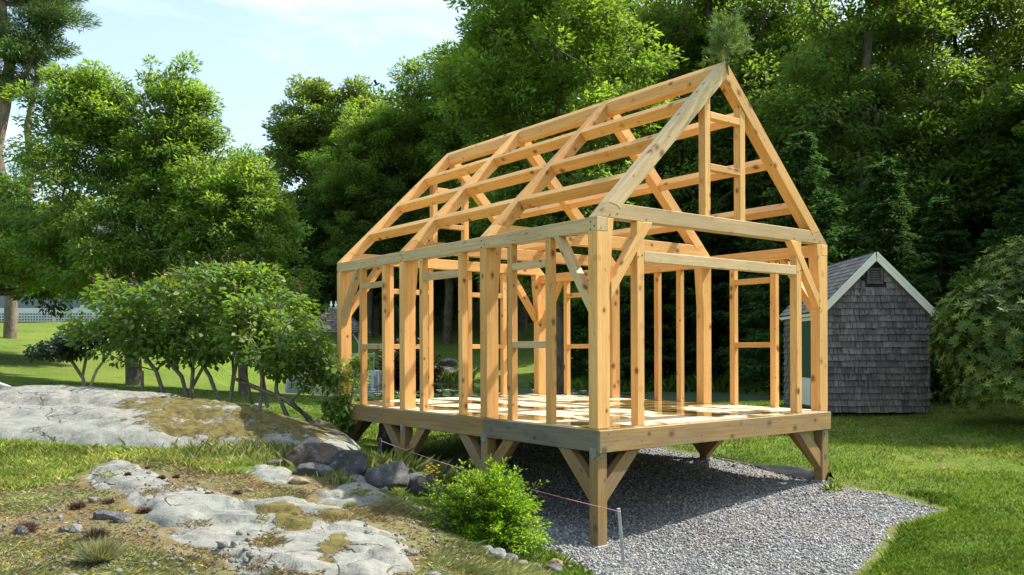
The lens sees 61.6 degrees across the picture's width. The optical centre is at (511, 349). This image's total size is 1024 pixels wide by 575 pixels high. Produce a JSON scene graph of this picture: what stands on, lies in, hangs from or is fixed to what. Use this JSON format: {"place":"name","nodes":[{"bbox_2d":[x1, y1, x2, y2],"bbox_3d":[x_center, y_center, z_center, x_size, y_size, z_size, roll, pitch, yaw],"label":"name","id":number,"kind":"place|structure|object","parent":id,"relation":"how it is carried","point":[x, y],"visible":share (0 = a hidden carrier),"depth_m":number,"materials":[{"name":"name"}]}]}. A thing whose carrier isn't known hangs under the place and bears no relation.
{"place":"outdoors","nodes":[
{"label":"outdoors","id":0,"kind":"place"},
{"bbox_2d":[82,418,474,493],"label":"tall grass","id":1,"kind":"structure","parent":0,"point":[375,459],"depth_m":10.67,"materials":[{"name":"plant"}]},
{"bbox_2d":[0,300,1023,574],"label":"ground","id":2,"kind":"structure","parent":0,"point":[16,368],"depth_m":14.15,"materials":[{"name":"plant"}]},
{"bbox_2d":[16,525,28,534],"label":"stone","id":3,"kind":"object","parent":2,"relation":"on","point":[22,531],"visible":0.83,"depth_m":6.96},
{"bbox_2d":[11,518,43,533],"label":"heather","id":4,"kind":"object","parent":2,"relation":"on","point":[31,526],"visible":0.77,"depth_m":7.04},
{"bbox_2d":[0,0,102,338],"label":"pine tree","id":5,"kind":"object","parent":2,"relation":"on","point":[22,43],"visible":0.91,"depth_m":40.67,"materials":[{"name":"green plant"}]},
{"bbox_2d":[0,168,143,318],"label":"dark tree","id":6,"kind":"object","parent":2,"relation":"on","point":[16,189],"visible":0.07,"depth_m":33.01,"materials":[{"name":"green plant"}]},
{"bbox_2d":[68,524,82,532],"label":"stone","id":7,"kind":"object","parent":2,"relation":"on","point":[76,528],"visible":0.88,"depth_m":7.07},
{"bbox_2d":[67,500,86,508],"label":"heather","id":8,"kind":"object","parent":2,"relation":"on","point":[77,504],"visible":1,"depth_m":7.87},
{"bbox_2d":[22,316,139,385],"bbox_3d":[-9.421,0.214,18.776,2.399,1.913,1.391,0,0,0],"label":"shrub","id":9,"kind":"object","parent":2,"relation":"on","point":[54,349],"visible":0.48,"depth_m":18.50,"materials":[{"name":"green plant"}]},
{"bbox_2d":[63,532,129,562],"bbox_3d":[-3.007,1.438,6.252,0.464,0.208,0.460,0,0,0],"label":"grass tussock","id":10,"kind":"object","parent":2,"relation":"on","point":[102,550],"depth_m":6.20,"materials":[{"name":"plant"}]},
{"bbox_2d":[81,525,111,539],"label":"heather","id":11,"kind":"object","parent":2,"relation":"on","point":[100,533],"visible":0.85,"depth_m":6.87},
{"bbox_2d":[0,208,210,322],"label":"house","id":12,"kind":"structure","parent":2,"relation":"on","point":[29,311],"depth_m":54.14,"materials":[{"name":"grey"}]},
{"bbox_2d":[93,510,119,519],"bbox_3d":[-3.545,1.462,7.507,0.246,0.127,0.162,0,0,-11],"label":"stone","id":13,"kind":"object","parent":2,"relation":"on","point":[102,515],"visible":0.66,"depth_m":7.44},
{"bbox_2d":[113,512,131,522],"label":"stone","id":14,"kind":"object","parent":2,"relation":"on","point":[123,517],"visible":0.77,"depth_m":7.37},
{"bbox_2d":[0,49,274,385],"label":"broad tree","id":15,"kind":"object","parent":2,"relation":"on","point":[83,107],"visible":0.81,"depth_m":25.95,"materials":[{"name":"green plant"}]},
{"bbox_2d":[135,506,152,511],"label":"heather","id":16,"kind":"object","parent":2,"relation":"on","point":[143,509],"visible":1,"depth_m":7.78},
{"bbox_2d":[0,385,360,450],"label":"granite ledge","id":17,"kind":"object","parent":2,"relation":"on","point":[86,415],"visible":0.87,"depth_m":11.89,"materials":[{"name":"stone"}]},
{"bbox_2d":[56,252,330,407],"bbox_3d":[-5.645,-0.344,15.123,4.820,2.764,2.088,0,0,0],"label":"lilac shrub","id":18,"kind":"object","parent":2,"relation":"on","point":[171,339],"visible":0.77,"depth_m":14.90,"materials":[{"name":"green plant"}]},
{"bbox_2d":[150,142,336,394],"bbox_3d":[-8.060,-2.183,25.616,5.119,7.780,4.401,0,0,22],"label":"leafy tree","id":19,"kind":"object","parent":2,"relation":"on","point":[244,212],"visible":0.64,"depth_m":24.82,"materials":[{"name":"green plant"}]},
{"bbox_2d":[221,147,298,216],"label":"understorey tree","id":20,"kind":"object","parent":2,"relation":"on","point":[255,163],"visible":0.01,"depth_m":79.02,"materials":[{"name":"green plant"}]},
{"bbox_2d":[84,460,455,574],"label":"granite outcrop","id":21,"kind":"object","parent":2,"relation":"on","point":[354,547],"visible":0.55,"depth_m":7.44,"materials":[{"name":"stone"}]},
{"bbox_2d":[0,471,530,574],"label":"stone chips","id":22,"kind":"object","parent":21,"relation":"on","point":[250,554],"visible":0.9,"depth_m":6.78,"materials":[{"name":"stone"}]},
{"bbox_2d":[364,461,409,489],"bbox_3d":[-1.407,1.446,9.695,0.514,0.377,0.451,0,0,-6],"label":"boulder","id":23,"kind":"object","parent":21,"relation":"on","point":[389,475],"visible":0.79,"depth_m":9.56,"materials":[{"name":"grey stone"}]},
{"bbox_2d":[0,458,561,574],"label":"heath cover","id":24,"kind":"object","parent":2,"relation":"on","point":[486,563],"visible":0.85,"depth_m":7.18,"materials":[{"name":"plant"}]},
{"bbox_2d":[253,182,317,309],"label":"understorey tree","id":25,"kind":"object","parent":2,"relation":"on","point":[290,197],"visible":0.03,"depth_m":65.08,"materials":[{"name":"green plant"}]},
{"bbox_2d":[210,283,369,421],"bbox_3d":[-3.542,0.257,13.848,2.529,2.665,1.606,0,0,0],"label":"lilac shrub","id":26,"kind":"object","parent":2,"relation":"on","point":[245,320],"visible":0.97,"depth_m":13.71,"materials":[{"name":"green plant"}]},
{"bbox_2d":[260,72,338,310],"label":"round tree","id":27,"kind":"object","parent":2,"relation":"on","point":[299,127],"visible":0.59,"depth_m":72.31,"materials":[{"name":"green plant"}]},
{"bbox_2d":[288,477,310,484],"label":"stone","id":28,"kind":"object","parent":2,"relation":"on","point":[297,480],"visible":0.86,"depth_m":9.13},
{"bbox_2d":[291,173,325,298],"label":"understorey tree","id":29,"kind":"object","parent":2,"relation":"on","point":[299,191],"visible":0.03,"depth_m":79.64,"materials":[{"name":"green plant"}]},
{"bbox_2d":[284,442,338,467],"bbox_3d":[-2.381,1.337,10.309,0.687,0.438,0.585,0,0,-11],"label":"boulder","id":30,"kind":"object","parent":2,"relation":"on","point":[321,453],"visible":0.52,"depth_m":10.12,"materials":[{"name":"grey stone"}]},
{"bbox_2d":[292,462,334,476],"bbox_3d":[-2.246,1.384,9.739,0.484,0.206,0.293,0,0,6],"label":"boulder","id":31,"kind":"object","parent":2,"relation":"on","point":[311,468],"visible":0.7,"depth_m":9.64,"materials":[{"name":"grey stone"}]},
{"bbox_2d":[282,148,363,320],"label":"understorey tree","id":32,"kind":"object","parent":2,"relation":"on","point":[314,200],"visible":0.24,"depth_m":65.29,"materials":[{"name":"green plant"}]},
{"bbox_2d":[285,301,381,387],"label":"gazebo","id":33,"kind":"object","parent":2,"relation":"on","point":[376,378],"visible":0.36,"depth_m":42.92,"materials":[{"name":"white paint"}]},
{"bbox_2d":[307,73,382,318],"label":"round tree","id":34,"kind":"object","parent":2,"relation":"on","point":[361,97],"visible":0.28,"depth_m":71.47,"materials":[{"name":"green plant"}]},
{"bbox_2d":[318,352,376,434],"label":"sapling","id":35,"kind":"object","parent":2,"relation":"on","point":[336,408],"visible":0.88,"depth_m":13.40,"materials":[{"name":"plant"}]},
{"bbox_2d":[327,450,367,477],"bbox_3d":[-1.935,1.411,10.020,0.627,0.459,0.476,0,0,35],"label":"boulder","id":36,"kind":"object","parent":2,"relation":"on","point":[351,462],"visible":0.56,"depth_m":9.92,"materials":[{"name":"stone"}]},
{"bbox_2d":[342,500,358,506],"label":"heather","id":37,"kind":"object","parent":2,"relation":"on","point":[349,504],"visible":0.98,"depth_m":8.38,"materials":[{"name":"plant"}]},
{"bbox_2d":[307,98,419,336],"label":"forest tree","id":38,"kind":"object","parent":2,"relation":"on","point":[367,124],"visible":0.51,"depth_m":63.17,"materials":[{"name":"green plant"}]},
{"bbox_2d":[302,133,457,334],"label":"understorey tree","id":39,"kind":"object","parent":2,"relation":"on","point":[377,312],"visible":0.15,"depth_m":64.17,"materials":[{"name":"green plant"}]},
{"bbox_2d":[377,423,399,453],"bbox_3d":[-1.883,1.401,13.391,0.473,0.535,0.397,0,0,-23],"label":"boulder","id":40,"kind":"object","parent":2,"relation":"on","point":[383,434],"visible":0.28,"depth_m":13.22,"materials":[{"name":"stone"}]},
{"bbox_2d":[353,104,433,282],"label":"forest tree","id":41,"kind":"object","parent":2,"relation":"on","point":[396,192],"visible":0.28,"depth_m":63.46,"materials":[{"name":"green plant"}]},
{"bbox_2d":[366,83,431,309],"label":"understorey tree","id":42,"kind":"object","parent":2,"relation":"on","point":[385,97],"depth_m":73.47,"materials":[{"name":"green plant"}]},
{"bbox_2d":[367,336,449,381],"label":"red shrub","id":43,"kind":"object","parent":2,"relation":"on","point":[397,367],"visible":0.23,"depth_m":49.09,"materials":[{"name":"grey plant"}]},
{"bbox_2d":[412,477,429,498],"bbox_3d":[-1.002,1.560,9.552,0.234,0.288,0.257,0,0,6],"label":"boulder","id":44,"kind":"object","parent":2,"relation":"on","point":[417,487],"visible":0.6,"depth_m":9.46,"materials":[{"name":"stone"}]},
{"bbox_2d":[407,472,440,496],"bbox_3d":[-1.068,1.635,9.983,0.442,0.420,0.401,0,0,-34],"label":"boulder","id":45,"kind":"object","parent":2,"relation":"on","point":[413,476],"visible":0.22,"depth_m":9.89,"materials":[{"name":"grey stone"}]},
{"bbox_2d":[420,463,445,501],"bbox_3d":[-0.858,1.451,9.225,0.249,0.482,0.172,0,0,-28],"label":"flowering weed","id":46,"kind":"object","parent":2,"relation":"on","point":[430,474],"visible":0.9,"depth_m":9.20,"materials":[{"name":"yellow plant"}]},
{"bbox_2d":[379,38,498,344],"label":"forest tree","id":47,"kind":"object","parent":2,"relation":"on","point":[447,135],"visible":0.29,"depth_m":62.31,"materials":[{"name":"green plant"}]},
{"bbox_2d":[376,108,501,332],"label":"understorey tree","id":48,"kind":"object","parent":2,"relation":"on","point":[438,312],"depth_m":67.41,"materials":[{"name":"green plant"}]},
{"bbox_2d":[434,295,457,319],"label":"understorey tree","id":49,"kind":"object","parent":2,"relation":"on","point":[456,311],"depth_m":76.67,"materials":[{"name":"green plant"}]},
{"bbox_2d":[402,38,506,337],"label":"forest tree","id":50,"kind":"object","parent":2,"relation":"on","point":[477,283],"visible":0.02,"depth_m":63.54,"materials":[{"name":"green plant"}]},
{"bbox_2d":[411,454,553,553],"bbox_3d":[-0.332,1.475,8.458,1.497,0.911,1.563,0,0,0],"label":"bright bush","id":51,"kind":"object","parent":2,"relation":"on","point":[493,507],"visible":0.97,"depth_m":8.22,"materials":[{"name":"green plant"}]},
{"bbox_2d":[434,274,531,315],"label":"understorey tree","id":52,"kind":"object","parent":2,"relation":"on","point":[473,298],"depth_m":70.78,"materials":[{"name":"green plant"}]},
{"bbox_2d":[457,11,536,329],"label":"forest tree","id":53,"kind":"object","parent":2,"relation":"on","point":[522,316],"depth_m":67.72,"materials":[{"name":"green plant"}]},
{"bbox_2d":[488,548,505,559],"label":"stone","id":54,"kind":"object","parent":2,"relation":"on","point":[501,552],"visible":0.58,"depth_m":7.54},
{"bbox_2d":[11,397,1023,574],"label":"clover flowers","id":55,"kind":"object","parent":2,"relation":"on","point":[725,447],"visible":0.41,"depth_m":11.76,"materials":[{"name":"plant"}]},
{"bbox_2d":[501,89,555,317],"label":"understorey tree","id":56,"kind":"object","parent":2,"relation":"on","point":[528,278],"depth_m":57.79,"materials":[{"name":"green plant"}]},
{"bbox_2d":[516,33,573,216],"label":"forest tree","id":57,"kind":"object","parent":2,"relation":"on","point":[547,87],"visible":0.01,"depth_m":57.70,"materials":[{"name":"green plant"}]},
{"bbox_2d":[545,563,562,572],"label":"stone","id":58,"kind":"object","parent":2,"relation":"on","point":[556,566],"visible":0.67,"depth_m":7.70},
{"bbox_2d":[426,0,688,394],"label":"forest tree","id":59,"kind":"object","parent":2,"relation":"on","point":[510,73],"visible":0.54,"depth_m":27.58,"materials":[{"name":"green plant"}]},
{"bbox_2d":[416,366,729,392],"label":"reeds","id":60,"kind":"object","parent":2,"relation":"on","point":[690,382],"visible":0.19,"depth_m":37.23,"materials":[{"name":"green plant"}]},
{"bbox_2d":[570,282,588,378],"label":"young conifer","id":61,"kind":"object","parent":2,"relation":"on","point":[573,366],"visible":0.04,"depth_m":42.63,"materials":[{"name":"green plant"}]},
{"bbox_2d":[570,286,627,377],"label":"young conifer","id":62,"kind":"object","parent":2,"relation":"on","point":[582,362],"visible":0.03,"depth_m":41.23,"materials":[{"name":"green plant"}]},
{"bbox_2d":[580,358,630,383],"bbox_3d":[4.304,0.987,38.465,2.968,2.038,2.680,0,0,0],"label":"leafy bush","id":63,"kind":"object","parent":2,"relation":"on","point":[587,362],"visible":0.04,"depth_m":38.51,"materials":[{"name":"green plant"}]},
{"bbox_2d":[546,0,677,170],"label":"forest tree","id":64,"kind":"object","parent":2,"relation":"on","point":[631,10],"visible":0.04,"depth_m":41.40,"materials":[{"name":"green plant"}]},
{"bbox_2d":[546,0,681,162],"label":"forest tree","id":65,"kind":"object","parent":2,"relation":"on","point":[567,97],"visible":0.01,"depth_m":47.45,"materials":[{"name":"green plant"}]},
{"bbox_2d":[570,200,665,365],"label":"understorey tree","id":66,"kind":"object","parent":2,"relation":"on","point":[582,310],"visible":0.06,"depth_m":40.42,"materials":[{"name":"green plant"}]},
{"bbox_2d":[570,276,685,380],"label":"young conifer","id":67,"kind":"object","parent":2,"relation":"on","point":[584,355],"visible":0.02,"depth_m":40.39,"materials":[{"name":"green plant"}]},
{"bbox_2d":[620,233,695,391],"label":"young conifer","id":68,"kind":"object","parent":2,"relation":"on","point":[626,334],"visible":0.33,"depth_m":38.25,"materials":[{"name":"green plant"}]},
{"bbox_2d":[572,0,748,279],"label":"forest tree","id":69,"kind":"object","parent":2,"relation":"on","point":[683,67],"visible":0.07,"depth_m":39.69,"materials":[{"name":"green plant"}]},
{"bbox_2d":[620,168,719,382],"bbox_3d":[7.201,-3.502,40.572,6.108,10.375,6.801,0,0,-24],"label":"hemlock","id":70,"kind":"object","parent":2,"relation":"on","point":[692,352],"visible":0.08,"depth_m":38.62,"materials":[{"name":"green plant"}]},
{"bbox_2d":[631,158,720,331],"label":"understorey tree","id":71,"kind":"object","parent":2,"relation":"on","point":[650,206],"visible":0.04,"depth_m":39.21,"materials":[{"name":"green plant"}]},
{"bbox_2d":[443,442,936,574],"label":"gravel pad","id":72,"kind":"object","parent":2,"relation":"on","point":[567,469],"visible":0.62,"depth_m":10.70,"materials":[{"name":"gravel"}]},
{"bbox_2d":[337,61,830,548],"bbox_3d":[0.739,-0.597,12.711,4.291,5.724,6.132,0,0,-38],"label":"timber frame","id":73,"kind":"object","parent":72,"relation":"on","point":[601,420],"visible":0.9,"depth_m":11.26,"materials":[{"name":"brown wood"}]},
{"bbox_2d":[701,9,754,74],"bbox_3d":[2.554,-3.695,10.348,0.729,0.794,0.604,0,0,40],"label":"pine bough","id":74,"kind":"object","parent":73,"relation":"attached to","point":[732,44],"visible":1,"depth_m":10.28,"materials":[{"name":"green plant"}]},
{"bbox_2d":[617,508,625,567],"bbox_3d":[1.070,1.917,8.350,0.096,0.744,0.024,0,0,0],"label":"wooden stake","id":75,"kind":"object","parent":72,"relation":"on","point":[621,539],"visible":1,"depth_m":8.34,"materials":[{"name":"grey wood"}]},
{"bbox_2d":[382,441,620,511],"bbox_3d":[-0.334,1.387,9.823,0.046,0.392,4.070,0,0,-43],"label":"string","id":76,"kind":"object","parent":75,"relation":"attached to","point":[517,485],"visible":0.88,"depth_m":9.14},
{"bbox_2d":[438,442,939,574],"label":"gravel stones","id":77,"kind":"object","parent":72,"relation":"on","point":[831,557],"visible":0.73,"depth_m":9.73,"materials":[{"name":"gravel"}]},
{"bbox_2d":[527,456,874,570],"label":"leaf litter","id":78,"kind":"object","parent":72,"relation":"on","point":[694,514],"visible":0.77,"depth_m":9.53,"materials":[{"name":"brown plant"}]},
{"bbox_2d":[712,454,835,481],"bbox_3d":[3.681,1.714,12.600,0.399,0.155,2.360,0,0,-32],"label":"landscape fabric","id":79,"kind":"object","parent":72,"relation":"on","point":[801,473],"visible":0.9,"depth_m":12.05,"materials":[{"name":"fabric"}]},
{"bbox_2d":[821,480,841,491],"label":"leafy weed","id":80,"kind":"object","parent":72,"relation":"on","point":[830,486],"visible":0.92,"depth_m":11.19,"materials":[{"name":"green plant"}]},
{"bbox_2d":[625,184,760,383],"bbox_3d":[8.473,-3.055,38.677,6.733,9.866,6.054,0,0,33],"label":"young conifer","id":81,"kind":"object","parent":2,"relation":"on","point":[692,292],"visible":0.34,"depth_m":37.86,"materials":[{"name":"green plant"}]},
{"bbox_2d":[684,154,755,367],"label":"hemlock","id":82,"kind":"object","parent":2,"relation":"on","point":[724,192],"visible":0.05,"depth_m":38.54,"materials":[{"name":"green plant"}]},
{"bbox_2d":[615,0,829,347],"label":"forest tree","id":83,"kind":"object","parent":2,"relation":"on","point":[757,68],"visible":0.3,"depth_m":37.97,"materials":[{"name":"green plant"}]},
{"bbox_2d":[669,195,780,379],"bbox_3d":[9.670,-2.628,38.705,5.941,8.705,5.342,0,0,41],"label":"young conifer","id":84,"kind":"object","parent":2,"relation":"on","point":[713,333],"visible":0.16,"depth_m":37.68,"materials":[{"name":"green plant"}]},
{"bbox_2d":[711,154,783,377],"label":"young conifer","id":85,"kind":"object","parent":2,"relation":"on","point":[740,242],"visible":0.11,"depth_m":36.79,"materials":[{"name":"green plant"}]},
{"bbox_2d":[698,0,837,255],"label":"forest tree","id":86,"kind":"object","parent":2,"relation":"on","point":[783,6],"visible":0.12,"depth_m":38.17,"materials":[{"name":"green plant"}]},
{"bbox_2d":[728,162,850,363],"bbox_3d":[12.959,-3.359,36.580,6.734,9.866,6.054,0,0,-25],"label":"young conifer","id":87,"kind":"object","parent":2,"relation":"on","point":[829,264],"visible":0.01,"depth_m":35.87,"materials":[{"name":"green plant"}]},
{"bbox_2d":[720,131,860,399],"bbox_3d":[8.706,-2.342,25.402,4.887,8.300,5.440,0,0,25],"label":"hemlock","id":88,"kind":"object","parent":2,"relation":"on","point":[799,170],"visible":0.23,"depth_m":25.24,"materials":[{"name":"green plant"}]},
{"bbox_2d":[727,146,906,329],"bbox_3d":[13.433,-3.707,37.069,8.244,9.846,6.495,0,0,8],"label":"understorey tree","id":89,"kind":"object","parent":2,"relation":"on","point":[745,310],"visible":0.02,"depth_m":36.13,"materials":[{"name":"green plant"}]},
{"bbox_2d":[729,0,905,251],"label":"forest tree","id":90,"kind":"object","parent":2,"relation":"on","point":[787,40],"visible":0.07,"depth_m":37.73,"materials":[{"name":"green plant"}]},
{"bbox_2d":[779,252,936,415],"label":"shed","id":91,"kind":"structure","parent":2,"relation":"on","point":[880,307],"depth_m":16.95,"materials":[{"name":"wood"}]},
{"bbox_2d":[802,320,810,407],"bbox_3d":[6.125,0.308,17.870,0.030,1.800,0.700,0,0,1],"label":"door","id":92,"kind":"structure","parent":91,"relation":"in","point":[806,325],"depth_m":17.82,"materials":[{"name":"green paint"}]},
{"bbox_2d":[745,0,1005,254],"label":"forest tree","id":93,"kind":"object","parent":2,"relation":"on","point":[827,111],"visible":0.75,"depth_m":30.20,"materials":[{"name":"green plant"}]},
{"bbox_2d":[835,157,942,321],"bbox_3d":[10.628,-1.972,24.623,4.624,7.055,4.154,0,0,1],"label":"hemlock","id":94,"kind":"object","parent":2,"relation":"on","point":[876,207],"visible":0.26,"depth_m":24.18,"materials":[{"name":"green plant"}]},
{"bbox_2d":[815,1,993,194],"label":"forest tree","id":95,"kind":"object","parent":2,"relation":"on","point":[965,45],"visible":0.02,"depth_m":36.02,"materials":[{"name":"green plant"}]},
{"bbox_2d":[842,0,1023,239],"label":"forest tree","id":96,"kind":"object","parent":2,"relation":"on","point":[997,55],"visible":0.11,"depth_m":32.35,"materials":[{"name":"green plant"}]},
{"bbox_2d":[851,88,1023,306],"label":"understorey tree","id":97,"kind":"object","parent":2,"relation":"on","point":[958,166],"visible":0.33,"depth_m":28.26,"materials":[{"name":"green plant"}]},
{"bbox_2d":[901,194,977,383],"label":"hemlock","id":98,"kind":"object","parent":2,"relation":"on","point":[944,272],"visible":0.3,"depth_m":25.54,"materials":[{"name":"green plant"}]},
{"bbox_2d":[929,263,981,402],"bbox_3d":[9.877,-0.350,19.218,2.703,3.217,2.046,0,0,0],"label":"leafy shrub","id":99,"kind":"object","parent":2,"relation":"on","point":[935,379],"visible":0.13,"depth_m":19.09,"materials":[{"name":"green plant"}]},
{"bbox_2d":[926,235,1023,409],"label":"rhododendron","id":100,"kind":"object","parent":2,"relation":"on","point":[994,365],"visible":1,"depth_m":14.76,"materials":[{"name":"green plant"}]},
{"bbox_2d":[939,14,1023,209],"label":"understorey tree","id":101,"kind":"object","parent":2,"relation":"on","point":[1013,50],"visible":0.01,"depth_m":35.05,"materials":[{"name":"green plant"}]},
{"bbox_2d":[944,0,1023,183],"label":"forest tree","id":102,"kind":"object","parent":2,"relation":"on","point":[1012,19],"visible":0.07,"depth_m":34.20,"materials":[{"name":"green plant"}]},
{"bbox_2d":[960,69,1023,254],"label":"understorey tree","id":103,"kind":"object","parent":2,"relation":"on","point":[1013,156],"visible":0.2,"depth_m":28.67,"materials":[{"name":"green plant"}]},
{"bbox_2d":[968,188,1023,390],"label":"hemlock","id":104,"kind":"object","parent":2,"relation":"on","point":[1006,217],"visible":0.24,"depth_m":20.41,"materials":[{"name":"green plant"}]},
{"bbox_2d":[1009,83,1023,139],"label":"forest tree","id":105,"kind":"object","parent":2,"relation":"on","point":[1019,103],"visible":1,"depth_m":26.70,"materials":[{"name":"green plant"}]},
{"bbox_2d":[0,0,1023,206],"label":"sky","id":106,"kind":"structure","parent":0,"point":[248,50],"materials":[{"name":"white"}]},
{"bbox_2d":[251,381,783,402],"bbox_3d":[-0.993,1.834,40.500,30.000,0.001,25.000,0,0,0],"label":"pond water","id":107,"kind":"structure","parent":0,"point":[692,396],"depth_m":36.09,"materials":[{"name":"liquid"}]},
{"bbox_2d":[329,390,588,398],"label":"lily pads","id":108,"kind":"object","parent":107,"relation":"on","point":[445,394],"visible":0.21,"depth_m":31.49,"materials":[{"name":"green plant"}]},
{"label":"boulder","id":109,"kind":"object","parent":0,"visible":0},
{"bbox_2d":[439,358,457,366],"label":"boulder","id":110,"kind":"object","parent":109,"relation":"on","point":[451,362],"visible":0.88,"depth_m":51.16,"materials":[{"name":"grey stone"}]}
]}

